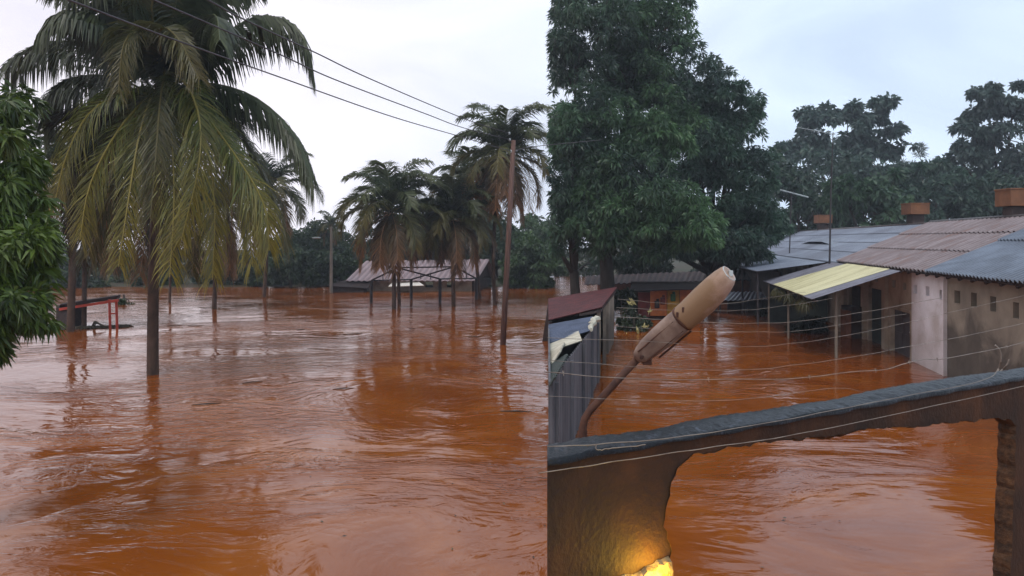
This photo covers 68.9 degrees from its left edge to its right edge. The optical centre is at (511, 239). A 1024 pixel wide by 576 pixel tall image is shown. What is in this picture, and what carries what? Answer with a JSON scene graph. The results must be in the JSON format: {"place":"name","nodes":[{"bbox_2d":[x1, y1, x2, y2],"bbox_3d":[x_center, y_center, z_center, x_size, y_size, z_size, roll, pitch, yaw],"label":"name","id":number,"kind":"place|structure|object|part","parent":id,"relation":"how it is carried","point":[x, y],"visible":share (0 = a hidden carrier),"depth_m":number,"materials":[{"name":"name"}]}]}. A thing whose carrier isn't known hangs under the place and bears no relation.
{"place":"outdoors","nodes":[
{"label":"outdoors","id":0,"kind":"place"},
{"bbox_2d":[63,250,698,287],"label":"ground","id":1,"kind":"structure","parent":0,"point":[681,266],"depth_m":74.69,"materials":[{"name":"brown soil"}]},
{"bbox_2d":[22,267,64,287],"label":"leafy tree","id":2,"kind":"object","parent":1,"relation":"on","point":[54,281],"visible":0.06,"depth_m":71.25,"materials":[{"name":"green plant"}]},
{"bbox_2d":[58,244,80,269],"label":"leafy tree","id":3,"kind":"object","parent":1,"relation":"on","point":[66,263],"visible":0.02,"depth_m":77.39,"materials":[{"name":"green plant"}]},
{"bbox_2d":[57,264,111,287],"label":"bush","id":4,"kind":"object","parent":1,"relation":"on","point":[98,282],"visible":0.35,"depth_m":70.51,"materials":[{"name":"green plant"}]},
{"bbox_2d":[87,253,123,278],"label":"leafy tree","id":5,"kind":"object","parent":1,"relation":"on","point":[112,274],"visible":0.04,"depth_m":79.59,"materials":[{"name":"green plant"}]},
{"bbox_2d":[109,256,147,283],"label":"bush","id":6,"kind":"object","parent":1,"relation":"on","point":[121,277],"visible":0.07,"depth_m":76.16,"materials":[{"name":"green plant"}]},
{"bbox_2d":[129,263,184,287],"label":"leafy tree","id":7,"kind":"object","parent":1,"relation":"on","point":[139,281],"visible":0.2,"depth_m":71.78,"materials":[{"name":"green plant"}]},
{"bbox_2d":[172,251,198,274],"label":"leafy tree","id":8,"kind":"object","parent":1,"relation":"on","point":[184,265],"visible":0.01,"depth_m":87.85,"materials":[{"name":"green plant"}]},
{"bbox_2d":[189,250,260,284],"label":"leafy tree","id":9,"kind":"object","parent":1,"relation":"on","point":[228,281],"visible":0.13,"depth_m":72.86,"materials":[{"name":"green plant"}]},
{"bbox_2d":[237,253,289,286],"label":"leafy tree","id":10,"kind":"object","parent":1,"relation":"on","point":[253,280],"visible":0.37,"depth_m":71.95,"materials":[{"name":"green plant"}]},
{"bbox_2d":[258,248,320,287],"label":"leafy tree","id":11,"kind":"object","parent":1,"relation":"on","point":[298,269],"visible":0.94,"depth_m":69.46,"materials":[{"name":"green plant"}]},
{"bbox_2d":[268,228,329,267],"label":"leafy tree","id":12,"kind":"object","parent":1,"relation":"on","point":[298,239],"visible":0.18,"depth_m":74.95,"materials":[{"name":"green plant"}]},
{"bbox_2d":[280,217,355,278],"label":"leafy tree","id":13,"kind":"object","parent":1,"relation":"on","point":[343,246],"visible":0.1,"depth_m":77.01,"materials":[{"name":"green plant"}]},
{"bbox_2d":[304,220,351,243],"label":"leafy tree","id":14,"kind":"object","parent":1,"relation":"on","point":[347,236],"visible":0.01,"depth_m":86.20,"materials":[{"name":"green plant"}]},
{"bbox_2d":[311,210,348,245],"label":"coconut palm","id":15,"kind":"object","parent":1,"relation":"on","point":[330,219],"visible":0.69,"depth_m":73.68,"materials":[{"name":"green plant"}]},
{"bbox_2d":[312,247,365,285],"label":"leafy tree","id":16,"kind":"object","parent":1,"relation":"on","point":[346,268],"visible":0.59,"depth_m":71.08,"materials":[{"name":"green plant"}]},
{"bbox_2d":[322,235,372,261],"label":"leafy tree","id":17,"kind":"object","parent":1,"relation":"on","point":[349,240],"visible":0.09,"depth_m":79.38,"materials":[{"name":"green plant"}]},
{"bbox_2d":[344,223,408,260],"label":"leafy tree","id":18,"kind":"object","parent":1,"relation":"on","point":[370,239],"visible":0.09,"depth_m":81.54,"materials":[{"name":"green plant"}]},
{"bbox_2d":[403,214,439,259],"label":"leafy tree","id":19,"kind":"object","parent":1,"relation":"on","point":[423,249],"visible":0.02,"depth_m":83.46,"materials":[{"name":"green plant"}]},
{"bbox_2d":[445,217,504,262],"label":"leafy tree","id":20,"kind":"object","parent":1,"relation":"on","point":[487,255],"visible":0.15,"depth_m":79.86,"materials":[{"name":"green plant"}]},
{"bbox_2d":[462,211,514,232],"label":"leafy tree","id":21,"kind":"object","parent":1,"relation":"on","point":[499,219],"visible":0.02,"depth_m":89.98,"materials":[{"name":"green plant"}]},
{"bbox_2d":[467,235,521,276],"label":"leafy tree","id":22,"kind":"object","parent":1,"relation":"on","point":[497,267],"visible":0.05,"depth_m":83.50,"materials":[{"name":"green plant"}]},
{"bbox_2d":[516,213,568,248],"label":"leafy tree","id":23,"kind":"object","parent":1,"relation":"on","point":[540,221],"visible":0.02,"depth_m":82.86,"materials":[{"name":"green plant"}]},
{"bbox_2d":[553,244,614,276],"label":"leafy tree","id":24,"kind":"object","parent":1,"relation":"on","point":[589,270],"visible":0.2,"depth_m":92.03,"materials":[{"name":"green plant"}]},
{"bbox_2d":[899,142,928,165],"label":"feathery tree","id":25,"kind":"object","parent":1,"relation":"on","point":[919,150],"visible":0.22,"depth_m":99.55,"materials":[{"name":"green plant"}]},
{"bbox_2d":[0,275,998,575],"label":"water","id":26,"kind":"structure","parent":0,"point":[120,461],"depth_m":16.04,"materials":[{"name":"brown liquid"}]},
{"bbox_2d":[0,78,69,369],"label":"mango tree","id":27,"kind":"object","parent":26,"relation":"on","point":[31,242],"visible":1,"depth_m":10.59,"materials":[{"name":"green plant"}]},
{"bbox_2d":[19,124,126,331],"bbox_3d":[-21.281,0.081,36.497,6.992,11.850,6.793,0,0,0],"label":"coconut palm","id":28,"kind":"object","parent":26,"relation":"on","point":[71,304],"visible":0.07,"depth_m":36.45,"materials":[{"name":"green plant"}]},
{"bbox_2d":[33,152,115,325],"bbox_3d":[-22.040,0.411,38.305,5.785,11.180,5.480,0,0,0],"label":"coconut palm","id":29,"kind":"object","parent":26,"relation":"on","point":[84,309],"visible":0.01,"depth_m":38.31,"materials":[{"name":"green plant"}]},
{"bbox_2d":[56,294,120,328],"bbox_3d":[-22.004,3.947,38.905,4.048,2.256,2.094,0,0,0],"label":"red shelter","id":30,"kind":"object","parent":26,"relation":"on","point":[61,313],"visible":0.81,"depth_m":37.95,"materials":[{"name":"paint"}]},
{"bbox_2d":[60,324,131,329],"bbox_3d":[-21.472,4.502,38.131,3.832,0.767,1.414,0,0,-19],"label":"debris raft","id":31,"kind":"object","parent":26,"relation":"on","point":[81,327],"visible":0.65,"depth_m":38.07,"materials":[{"name":"wood"}]},
{"bbox_2d":[92,321,105,326],"bbox_3d":[-21.284,4.312,38.161,1.882,0.414,0.329,0,0,41],"label":"driftwood","id":32,"kind":"object","parent":31,"relation":"on","point":[96,322],"visible":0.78,"depth_m":37.84,"materials":[{"name":"grey wood"}]},
{"bbox_2d":[118,294,134,304],"bbox_3d":[-27.084,4.698,52.217,2.016,1.807,1.671,0,0,0],"label":"bush","id":33,"kind":"object","parent":26,"relation":"on","point":[122,301],"visible":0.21,"depth_m":51.87,"materials":[{"name":"green plant"}]},
{"bbox_2d":[0,0,323,374],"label":"coconut palm","id":34,"kind":"object","parent":26,"relation":"on","point":[133,135],"visible":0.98,"depth_m":23.09,"materials":[{"name":"green plant"}]},
{"bbox_2d":[149,200,210,302],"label":"coconut palm","id":35,"kind":"object","parent":26,"relation":"on","point":[169,292],"visible":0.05,"depth_m":53.77,"materials":[{"name":"green plant"}]},
{"bbox_2d":[160,176,269,308],"bbox_3d":[-19.465,0.768,48.959,7.917,10.478,7.927,0,0,0],"label":"coconut palm","id":36,"kind":"object","parent":26,"relation":"on","point":[214,298],"visible":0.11,"depth_m":48.69,"materials":[{"name":"green plant"}]},
{"bbox_2d":[225,152,326,296],"bbox_3d":[-18.901,-0.623,58.932,8.138,13.270,8.254,0,0,0],"label":"coconut palm","id":37,"kind":"object","parent":26,"relation":"on","point":[277,174],"visible":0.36,"depth_m":58.26,"materials":[{"name":"green plant"}]},
{"bbox_2d":[312,227,332,292],"bbox_3d":[-16.147,2.182,63.636,1.796,6.636,0.320,0,0,0],"label":"street lamp","id":38,"kind":"object","parent":26,"relation":"on","point":[331,268],"visible":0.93,"depth_m":63.54,"materials":[{"name":"metal"}]},
{"bbox_2d":[326,280,369,292],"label":"outbuilding","id":39,"kind":"structure","parent":26,"relation":"on","point":[344,286],"depth_m":64.00,"materials":[{"name":"grey metal"}]},
{"bbox_2d":[333,158,453,308],"bbox_3d":[-7.704,0.345,48.867,7.831,11.316,7.795,0,0,-37],"label":"coconut palm","id":40,"kind":"object","parent":26,"relation":"on","point":[392,191],"visible":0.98,"depth_m":47.79,"materials":[{"name":"green plant"}]},
{"bbox_2d":[359,187,433,303],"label":"coconut palm","id":41,"kind":"object","parent":26,"relation":"on","point":[398,294],"visible":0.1,"depth_m":52.39,"materials":[{"name":"green plant"}]},
{"bbox_2d":[346,259,496,290],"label":"house","id":42,"kind":"structure","parent":26,"relation":"on","point":[367,275],"depth_m":66.00,"materials":[{"name":"grey metal"}]},
{"bbox_2d":[370,266,477,303],"bbox_3d":[-6.338,3.705,54.596,7.511,3.589,3.529,0,0,0],"label":"shelter frame","id":43,"kind":"object","parent":26,"relation":"in","point":[439,289],"visible":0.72,"depth_m":53.74,"materials":[{"name":"metal"}]},
{"bbox_2d":[29,298,876,567],"bbox_3d":[-0.430,4.480,35.520,72.526,0.056,55.093,0,0,0],"label":"floating debris","id":44,"kind":"object","parent":26,"relation":"on","point":[347,388],"visible":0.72,"depth_m":20.49,"materials":[{"name":"brown plant"}]},
{"bbox_2d":[404,167,504,305],"bbox_3d":[-3.960,0.506,50.999,7.235,10.993,7.136,0,0,0],"label":"coconut palm","id":45,"kind":"object","parent":26,"relation":"on","point":[452,250],"visible":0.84,"depth_m":49.74,"materials":[{"name":"green plant"}]},
{"bbox_2d":[427,145,501,298],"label":"coconut palm","id":46,"kind":"object","parent":26,"relation":"on","point":[459,168],"visible":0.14,"depth_m":56.55,"materials":[{"name":"green plant"}]},
{"bbox_2d":[444,101,552,304],"bbox_3d":[-0.584,-1.882,51.562,8.289,15.792,8.218,0,0,-37],"label":"coconut palm","id":47,"kind":"object","parent":26,"relation":"on","point":[496,164],"visible":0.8,"depth_m":50.64,"materials":[{"name":"green plant"}]},
{"bbox_2d":[500,132,515,344],"bbox_3d":[-0.217,0.680,32.143,0.764,10.650,0.261,0,0,0],"label":"utility pole","id":48,"kind":"object","parent":26,"relation":"in","point":[507,259],"visible":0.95,"depth_m":32.05,"materials":[{"name":"brown wood"}]},
{"bbox_2d":[68,0,510,151],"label":"power cable","id":49,"kind":"object","parent":48,"relation":"attached to","point":[86,6],"visible":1,"depth_m":15.04,"materials":[{"name":"black rubber"}]},
{"bbox_2d":[153,0,509,139],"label":"power cable","id":50,"kind":"object","parent":48,"relation":"attached to","point":[300,63],"visible":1,"depth_m":15.94,"materials":[{"name":"black rubber"}]},
{"bbox_2d":[207,0,507,132],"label":"power cable","id":51,"kind":"object","parent":48,"relation":"attached to","point":[332,60],"visible":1,"depth_m":17.36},
{"bbox_2d":[515,139,602,150],"bbox_3d":[2.260,-4.521,35.628,0.322,1.463,8.366,0,0,34],"label":"power cable","id":52,"kind":"object","parent":48,"relation":"attached to","point":[556,144],"visible":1,"depth_m":35.45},
{"bbox_2d":[496,212,549,255],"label":"leafy tree","id":53,"kind":"object","parent":26,"relation":"on","point":[538,231],"visible":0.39,"depth_m":77.13,"materials":[{"name":"green plant"}]},
{"bbox_2d":[497,261,555,288],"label":"bush","id":54,"kind":"object","parent":26,"relation":"on","point":[539,279],"visible":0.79,"depth_m":69.22,"materials":[{"name":"green plant"}]},
{"bbox_2d":[498,231,568,279],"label":"leafy tree","id":55,"kind":"object","parent":26,"relation":"on","point":[534,246],"visible":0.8,"depth_m":69.16,"materials":[{"name":"green plant"}]},
{"bbox_2d":[548,315,600,443],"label":"metal shed","id":56,"kind":"structure","parent":26,"relation":"on","point":[566,411],"depth_m":17.69,"materials":[{"name":"grey metal"}]},
{"bbox_2d":[542,287,616,378],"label":"red roofed shed","id":57,"kind":"structure","parent":26,"relation":"on","point":[600,303],"depth_m":29.11,"materials":[{"name":"red metal"}]},
{"bbox_2d":[545,0,698,294],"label":"mango tree","id":58,"kind":"object","parent":26,"relation":"on","point":[570,48],"visible":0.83,"depth_m":40.32,"materials":[{"name":"green plant"}]},
{"bbox_2d":[614,286,638,318],"bbox_3d":[5.997,4.053,41.199,2.225,3.098,1.876,0,0,0],"label":"bush","id":59,"kind":"object","parent":26,"relation":"on","point":[626,295],"visible":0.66,"depth_m":40.84,"materials":[{"name":"green plant"}]},
{"bbox_2d":[614,305,653,331],"bbox_3d":[6.222,4.393,37.204,2.026,2.418,1.755,0,0,-20],"label":"bush","id":60,"kind":"object","parent":26,"relation":"on","point":[625,324],"visible":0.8,"depth_m":37.01,"materials":[{"name":"green plant"}]},
{"bbox_2d":[626,298,652,333],"bbox_3d":[5.908,3.812,35.800,1.697,2.115,0.485,0,0,0],"label":"blossom","id":61,"kind":"object","parent":26,"relation":"on","point":[631,302],"visible":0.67,"depth_m":35.80,"materials":[{"name":"yellow plant"}]},
{"bbox_2d":[557,0,730,289],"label":"mango tree","id":62,"kind":"object","parent":26,"relation":"on","point":[681,219],"visible":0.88,"depth_m":40.01,"materials":[{"name":"green plant"}]},
{"bbox_2d":[616,260,674,274],"bbox_3d":[10.911,3.326,62.575,5.716,4.556,3.913,0,0,0],"label":"bush","id":63,"kind":"object","parent":26,"relation":"on","point":[664,268],"visible":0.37,"depth_m":61.47,"materials":[{"name":"green plant"}]},
{"bbox_2d":[578,266,735,437],"bbox_3d":[0.791,2.819,4.117,0.868,5.362,0.186,0,0,28],"label":"street lamp","id":64,"kind":"object","parent":26,"relation":"on","point":[703,300],"visible":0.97,"depth_m":4.02,"materials":[{"name":"metal"}]},
{"bbox_2d":[547,296,1020,346],"bbox_3d":[2.224,0.515,4.801,4.746,0.219,0.003,0,0,-30],"label":"wire","id":65,"kind":"object","parent":64,"relation":"attached to","point":[773,345],"visible":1,"depth_m":4.34,"materials":[{"name":"grey metal"}]},
{"bbox_2d":[630,281,701,316],"bbox_3d":[9.231,4.000,43.425,5.326,3.000,3.250,0,0,0],"label":"market stall","id":66,"kind":"object","parent":26,"relation":"in","point":[660,294],"visible":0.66,"depth_m":42.96,"materials":[{"name":"wood"}]},
{"bbox_2d":[584,269,777,291],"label":"long shed","id":67,"kind":"structure","parent":26,"relation":"on","point":[622,281],"depth_m":55.98,"materials":[{"name":"grey metal"}]},
{"bbox_2d":[590,52,795,309],"bbox_3d":[11.139,-3.100,46.703,12.729,17.636,9.290,0,0,0],"label":"mango tree","id":68,"kind":"object","parent":26,"relation":"on","point":[754,233],"visible":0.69,"depth_m":45.09,"materials":[{"name":"green plant"}]},
{"bbox_2d":[690,260,739,271],"bbox_3d":[17.186,3.303,61.954,5.141,4.600,3.537,0,0,-10],"label":"bush","id":69,"kind":"object","parent":26,"relation":"on","point":[696,270],"visible":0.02,"depth_m":61.46,"materials":[{"name":"green plant"}]},
{"bbox_2d":[719,291,797,311],"bbox_3d":[15.613,4.408,47.750,6.264,2.185,3.507,0,0,0],"label":"shelter","id":70,"kind":"object","parent":26,"relation":"on","point":[732,298],"visible":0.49,"depth_m":48.52,"materials":[{"name":"metal"}]},
{"bbox_2d":[722,255,824,324],"bbox_3d":[16.920,3.319,53.022,4.307,4.363,28.683,0,0,11],"label":"lean to","id":71,"kind":"object","parent":26,"relation":"on","point":[765,270],"visible":0.4,"depth_m":45.45,"materials":[{"name":"metal"}]},
{"bbox_2d":[753,303,793,316],"bbox_3d":[15.812,4.523,44.438,2.430,2.157,2.889,0,0,40],"label":"bush","id":72,"kind":"object","parent":26,"relation":"on","point":[763,312],"visible":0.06,"depth_m":43.97,"materials":[{"name":"green plant"}]},
{"bbox_2d":[547,367,1023,575],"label":"parapet wall","id":73,"kind":"structure","parent":26,"relation":"on","point":[606,519],"depth_m":3.65,"materials":[{"name":"brown concrete"}]},
{"bbox_2d":[595,444,645,450],"bbox_3d":[0.488,0.916,3.346,0.282,0.043,0.004,0,0,-30],"label":"wire","id":74,"kind":"object","parent":73,"relation":"attached to","point":[618,447],"visible":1,"depth_m":3.34,"materials":[{"name":"grey metal"}]},
{"bbox_2d":[622,556,672,575],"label":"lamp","id":75,"kind":"object","parent":73,"relation":"attached to","point":[663,567],"visible":1,"depth_m":3.47,"materials":[{"name":"glass"}]},
{"bbox_2d":[547,368,998,446],"bbox_3d":[1.679,0.893,4.041,3.537,0.094,0.004,0,0,-30],"label":"wire","id":76,"kind":"object","parent":73,"relation":"attached to","point":[761,423],"visible":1,"depth_m":3.77,"materials":[{"name":"grey metal"}]},
{"bbox_2d":[539,386,1022,473],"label":"wire","id":77,"kind":"object","parent":73,"relation":"attached to","point":[761,440],"visible":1,"depth_m":3.74,"materials":[{"name":"grey metal"}]},
{"bbox_2d":[994,345,1009,370],"bbox_3d":[3.545,0.926,5.474,0.095,0.230,0.957,0,0,39],"label":"wire stake","id":78,"kind":"object","parent":73,"relation":"on","point":[1005,366],"visible":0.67,"depth_m":5.80,"materials":[{"name":"grey metal"}]},
{"bbox_2d":[544,342,1023,380],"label":"wire","id":79,"kind":"object","parent":78,"relation":"attached to","point":[809,377],"visible":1,"depth_m":4.02,"materials":[{"name":"grey metal"}]},
{"bbox_2d":[748,145,849,232],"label":"leafy tree","id":80,"kind":"object","parent":26,"relation":"on","point":[789,178],"visible":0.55,"depth_m":70.36,"materials":[{"name":"green plant"}]},
{"bbox_2d":[770,284,827,322],"bbox_3d":[15.594,3.500,40.760,3.263,4.000,0.120,0,0,0],"label":"porch partition","id":81,"kind":"object","parent":26,"relation":"on","point":[778,314],"visible":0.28,"depth_m":40.70,"materials":[{"name":"grey paint"}]},
{"bbox_2d":[784,313,829,333],"bbox_3d":[14.437,4.578,36.316,2.207,2.047,1.565,0,0,-19],"label":"bush","id":82,"kind":"object","parent":26,"relation":"on","point":[810,323],"visible":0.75,"depth_m":35.94,"materials":[{"name":"green plant"}]},
{"bbox_2d":[773,91,919,225],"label":"leafy tree","id":83,"kind":"object","parent":26,"relation":"on","point":[858,138],"visible":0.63,"depth_m":90.71,"materials":[{"name":"green plant"}]},
{"bbox_2d":[786,143,910,228],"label":"leafy tree","id":84,"kind":"object","parent":26,"relation":"on","point":[863,162],"visible":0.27,"depth_m":83.01,"materials":[{"name":"green plant"}]},
{"bbox_2d":[815,167,915,227],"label":"leafy tree","id":85,"kind":"object","parent":26,"relation":"on","point":[879,197],"visible":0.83,"depth_m":65.05,"materials":[{"name":"green plant"}]},
{"bbox_2d":[767,188,1023,376],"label":"row house","id":86,"kind":"structure","parent":26,"relation":"on","point":[960,264],"depth_m":26.91,"materials":[{"name":"metal"}]},
{"bbox_2d":[780,189,808,252],"bbox_3d":[19.667,-1.137,52.000,1.993,4.802,1.004,0,0,0],"label":"tv antenna","id":87,"kind":"object","parent":86,"relation":"attached to","point":[791,210],"visible":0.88,"depth_m":51.97,"materials":[{"name":"metal"}]},
{"bbox_2d":[764,262,899,357],"bbox_3d":[13.890,3.292,33.867,3.040,4.415,13.002,0,0,11],"label":"awning","id":88,"kind":"object","parent":86,"relation":"attached to","point":[812,283],"visible":0.98,"depth_m":31.53,"materials":[{"name":"yellow plastic"}]},
{"bbox_2d":[770,287,816,313],"bbox_3d":[12.136,2.686,32.771,1.315,0.931,8.537,0,0,11],"label":"hanging vine","id":89,"kind":"object","parent":88,"relation":"hanging from","point":[789,299],"visible":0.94,"depth_m":31.75,"materials":[{"name":"green plant"}]},
{"bbox_2d":[798,126,835,263],"bbox_3d":[15.201,-1.853,37.250,2.548,7.448,0.897,0,0,-18],"label":"tv antenna","id":90,"kind":"object","parent":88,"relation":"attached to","point":[830,194],"visible":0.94,"depth_m":37.37,"materials":[{"name":"metal"}]},
{"bbox_2d":[848,284,860,304],"bbox_3d":[16.439,2.825,35.529,0.177,1.550,2.831,0,0,11],"label":"window frame","id":91,"kind":"structure","parent":86,"relation":"in","point":[849,289],"depth_m":36.79,"materials":[{"name":"wood"}]},
{"bbox_2d":[872,288,880,344],"bbox_3d":[15.925,3.760,32.383,0.079,3.280,2.045,0,0,11],"label":"door","id":92,"kind":"structure","parent":86,"relation":"in","point":[876,293],"depth_m":32.71,"materials":[{"name":"grey paint"}]},
{"bbox_2d":[895,310,909,357],"bbox_3d":[15.253,4.085,29.101,0.160,2.630,2.284,0,0,11],"label":"door","id":93,"kind":"structure","parent":86,"relation":"in","point":[902,331],"depth_m":29.23,"materials":[{"name":"metal"}]},
{"bbox_2d":[882,154,976,224],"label":"leafy tree","id":94,"kind":"object","parent":26,"relation":"on","point":[923,179],"visible":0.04,"depth_m":86.82,"materials":[{"name":"green plant"}]},
{"bbox_2d":[888,157,994,223],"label":"leafy tree","id":95,"kind":"object","parent":26,"relation":"on","point":[936,191],"visible":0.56,"depth_m":71.43,"materials":[{"name":"green plant"}]},
{"bbox_2d":[944,79,1023,198],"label":"leafy tree","id":96,"kind":"object","parent":26,"relation":"on","point":[995,103],"visible":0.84,"depth_m":77.19,"materials":[{"name":"green plant"}]},
{"bbox_2d":[944,168,1023,218],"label":"leafy tree","id":97,"kind":"object","parent":26,"relation":"on","point":[985,208],"visible":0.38,"depth_m":69.25,"materials":[{"name":"green plant"}]},
{"bbox_2d":[0,0,1023,249],"label":"sky","id":98,"kind":"structure","parent":0,"point":[447,55],"materials":[{"name":"white"}]},
{"bbox_2d":[533,388,862,400],"bbox_3d":[1.188,0.863,4.202,2.518,0.243,0.003,0,0,-30],"label":"wire","id":99,"kind":"object","parent":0,"point":[687,400],"visible":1,"depth_m":4.04,"materials":[{"name":"grey metal"}]},
{"bbox_2d":[620,292,803,303],"bbox_3d":[1.489,0.426,5.358,1.841,0.078,0.003,0,0,-30],"label":"wire","id":100,"kind":"object","parent":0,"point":[725,303],"visible":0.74,"depth_m":5.40,"materials":[{"name":"grey metal"}]},
{"bbox_2d":[632,298,831,310],"bbox_3d":[1.624,0.480,5.436,2.169,0.075,0.003,0,0,-30],"label":"wire","id":101,"kind":"object","parent":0,"point":[736,310],"visible":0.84,"depth_m":5.58,"materials":[{"name":"grey metal"}]},
{"bbox_2d":[614,314,903,331],"bbox_3d":[1.889,0.586,5.242,2.936,0.129,0.003,0,0,-30],"label":"wire","id":102,"kind":"object","parent":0,"point":[761,331],"visible":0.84,"depth_m":5.14,"materials":[{"name":"grey metal"}]},
{"bbox_2d":[625,297,941,323],"bbox_3d":[2.042,0.509,5.215,3.314,0.117,0.003,0,0,-30],"label":"wire","id":103,"kind":"object","parent":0,"point":[785,322],"visible":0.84,"depth_m":5.16,"materials":[{"name":"grey metal"}]},
{"bbox_2d":[545,323,1023,369],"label":"wire","id":104,"kind":"object","parent":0,"point":[767,368],"visible":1,"depth_m":4.33,"materials":[{"name":"grey metal"}]},
{"bbox_2d":[841,305,861,338],"bbox_3d":[15.723,4.150,34.600,0.535,2.200,1.100,0,0,0],"label":"cabinet","id":105,"kind":"object","parent":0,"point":[849,328],"visible":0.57,"depth_m":34.07,"materials":[{"name":"wood"}]},
{"bbox_3d":[15.471,4.000,34.870,0.030,1.500,0.500,0,0,0],"label":"door","id":106,"kind":"part","parent":105,"relation":"part of","materials":[{"name":"brown wood"}]},
{"bbox_3d":[15.471,4.000,34.330,0.030,1.500,0.500,0,0,0],"label":"door","id":107,"kind":"part","parent":105,"relation":"part of","materials":[{"name":"brown wood"}]}
]}

